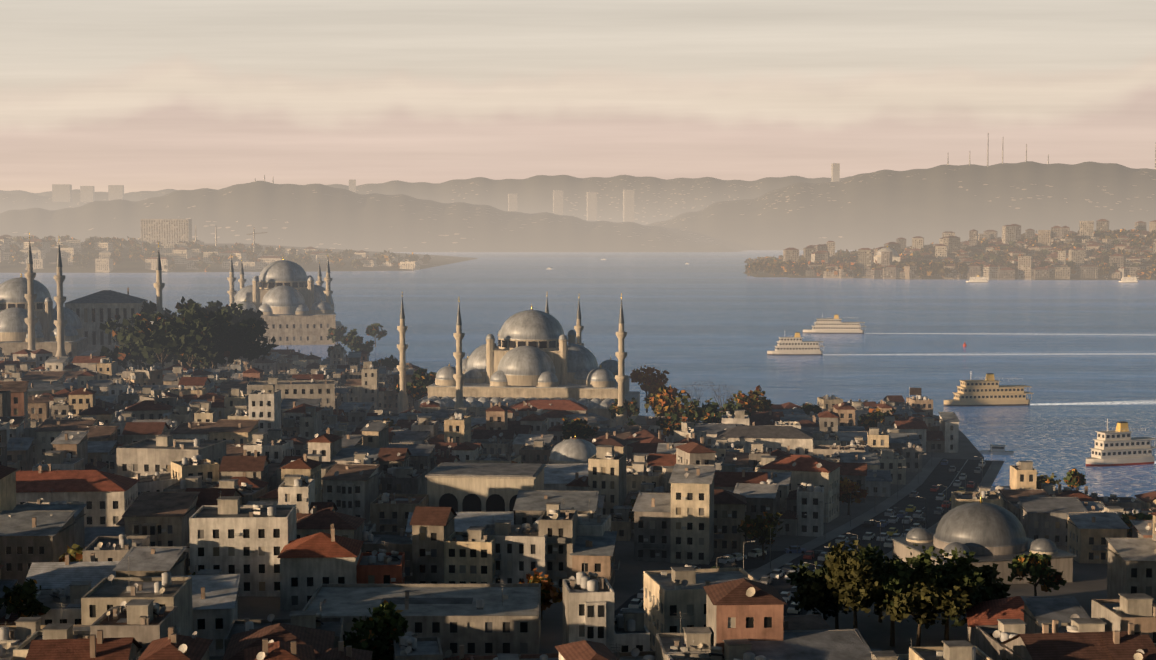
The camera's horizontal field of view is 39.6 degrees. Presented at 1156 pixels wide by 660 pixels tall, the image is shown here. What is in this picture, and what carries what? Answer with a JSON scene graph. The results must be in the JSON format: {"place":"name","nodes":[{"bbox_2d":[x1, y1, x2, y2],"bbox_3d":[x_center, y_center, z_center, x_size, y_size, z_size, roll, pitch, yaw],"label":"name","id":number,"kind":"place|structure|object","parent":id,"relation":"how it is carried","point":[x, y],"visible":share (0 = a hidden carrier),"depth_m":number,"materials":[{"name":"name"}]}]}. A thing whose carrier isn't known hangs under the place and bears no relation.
{"place":"outdoors","nodes":[
{"label":"outdoors","id":0,"kind":"place"},
{"bbox_2d":[0,189,134,195],"bbox_3d":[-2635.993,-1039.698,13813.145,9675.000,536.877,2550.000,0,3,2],"label":"ridge hill","id":1,"kind":"structure","parent":0,"point":[74,191],"depth_m":13899.88,"materials":[{"name":"grey"}]},
{"bbox_2d":[0,243,478,272],"bbox_3d":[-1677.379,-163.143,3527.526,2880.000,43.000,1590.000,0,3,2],"label":"spit terrain","id":2,"kind":"structure","parent":0,"point":[127,265],"depth_m":2909.69,"materials":[{"name":"grey"}]},
{"bbox_2d":[0,219,430,271],"bbox_3d":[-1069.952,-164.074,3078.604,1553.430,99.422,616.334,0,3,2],"label":"buildings","id":3,"kind":"structure","parent":2,"relation":"on","point":[178,244],"depth_m":2998.38,"materials":[{"name":"paint"}]},
{"bbox_2d":[0,181,747,251],"bbox_3d":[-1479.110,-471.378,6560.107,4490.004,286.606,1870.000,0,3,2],"label":"hill","id":4,"kind":"structure","parent":0,"point":[315,216],"depth_m":5982.09,"materials":[{"name":"grey"}]},
{"bbox_2d":[0,175,851,224],"bbox_3d":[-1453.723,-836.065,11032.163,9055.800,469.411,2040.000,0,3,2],"label":"ridge hill","id":5,"kind":"structure","parent":0,"point":[657,199],"depth_m":10669.15,"materials":[{"name":"grey"}]},
{"bbox_2d":[52,133,1155,221],"bbox_3d":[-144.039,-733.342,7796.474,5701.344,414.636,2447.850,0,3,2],"label":"distant towers","id":6,"kind":"structure","parent":5,"relation":"on","point":[61,192],"depth_m":7775.75,"materials":[{"name":"paint"}]},
{"bbox_2d":[23,402,1106,659],"bbox_3d":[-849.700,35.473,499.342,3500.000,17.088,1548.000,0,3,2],"label":"ground","id":7,"kind":"structure","parent":0,"point":[1085,586],"depth_m":317.94,"materials":[{"name":"stone"}]},
{"bbox_2d":[0,232,147,370],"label":"mosque","id":8,"kind":"structure","parent":7,"relation":"on","point":[31,318],"depth_m":730.88,"materials":[{"name":"stone"}]},
{"bbox_2d":[141,241,342,368],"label":"mosque","id":9,"kind":"structure","parent":7,"relation":"on","point":[292,302],"depth_m":1008.58,"materials":[{"name":"stone"}]},
{"bbox_2d":[397,292,639,427],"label":"mosque","id":10,"kind":"object","parent":7,"relation":"on","point":[532,355],"visible":0.79,"depth_m":572.54,"materials":[{"name":"stone"}]},
{"bbox_2d":[0,296,1152,659],"bbox_3d":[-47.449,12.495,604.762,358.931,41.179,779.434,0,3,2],"label":"trees","id":11,"kind":"object","parent":7,"relation":"on","point":[922,590],"visible":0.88,"depth_m":280.16,"materials":[{"name":"green plant"}]},
{"bbox_2d":[0,343,1155,659],"bbox_3d":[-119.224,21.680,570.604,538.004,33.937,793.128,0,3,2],"label":"city buildings","id":12,"kind":"structure","parent":7,"relation":"on","point":[294,481],"depth_m":313.24,"materials":[{"name":"paint"}]},
{"bbox_2d":[618,460,985,614],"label":"cars","id":13,"kind":"object","parent":7,"relation":"on","point":[730,560],"visible":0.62,"depth_m":342.55,"materials":[{"name":"black metal"}]},
{"bbox_2d":[717,439,991,615],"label":"street lamps","id":14,"kind":"object","parent":7,"relation":"on","point":[870,520],"visible":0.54,"depth_m":341.34,"materials":[{"name":"metal"}]},
{"bbox_2d":[0,250,1155,498],"bbox_3d":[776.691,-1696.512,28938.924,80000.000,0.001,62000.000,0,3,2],"label":"water","id":15,"kind":"structure","parent":0,"point":[692,320],"depth_m":1202.59,"materials":[{"name":"blue liquid"}]},
{"bbox_2d":[548,259,1155,490],"bbox_3d":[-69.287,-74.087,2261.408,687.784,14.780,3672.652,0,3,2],"label":"ferries","id":16,"kind":"object","parent":15,"relation":"in","point":[1119,446],"visible":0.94,"depth_m":651.50,"materials":[{"name":"beige metal"}]},
{"bbox_2d":[823,333,1155,463],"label":"boat wakes","id":17,"kind":"object","parent":15,"relation":"on","point":[1140,402],"visible":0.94,"depth_m":919.80,"materials":[{"name":"white liquid"}]},
{"bbox_2d":[966,275,1137,282],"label":"distant boats","id":18,"kind":"object","parent":15,"relation":"on","point":[1127,279],"visible":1,"depth_m":2243.41,"materials":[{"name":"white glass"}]},
{"bbox_2d":[0,0,1155,193],"bbox_3d":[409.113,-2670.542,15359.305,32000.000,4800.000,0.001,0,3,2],"label":"sky","id":19,"kind":"structure","parent":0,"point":[134,95],"depth_m":15398.00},
{"bbox_2d":[645,161,1155,249],"bbox_3d":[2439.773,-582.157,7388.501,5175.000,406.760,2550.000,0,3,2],"label":"hill","id":20,"kind":"structure","parent":0,"point":[877,209],"depth_m":6644.52,"materials":[{"name":"grey"}]},
{"bbox_2d":[743,241,1155,279],"bbox_3d":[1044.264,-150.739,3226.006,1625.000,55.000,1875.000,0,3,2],"label":"peninsula terrain","id":21,"kind":"structure","parent":0,"point":[1074,277],"depth_m":2414.75,"materials":[{"name":"stone"}]},
{"bbox_2d":[744,219,1155,279],"bbox_3d":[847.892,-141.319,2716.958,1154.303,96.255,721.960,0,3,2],"label":"buildings","id":22,"kind":"structure","parent":21,"relation":"on","point":[1085,251],"depth_m":2542.54,"materials":[{"name":"paint"}]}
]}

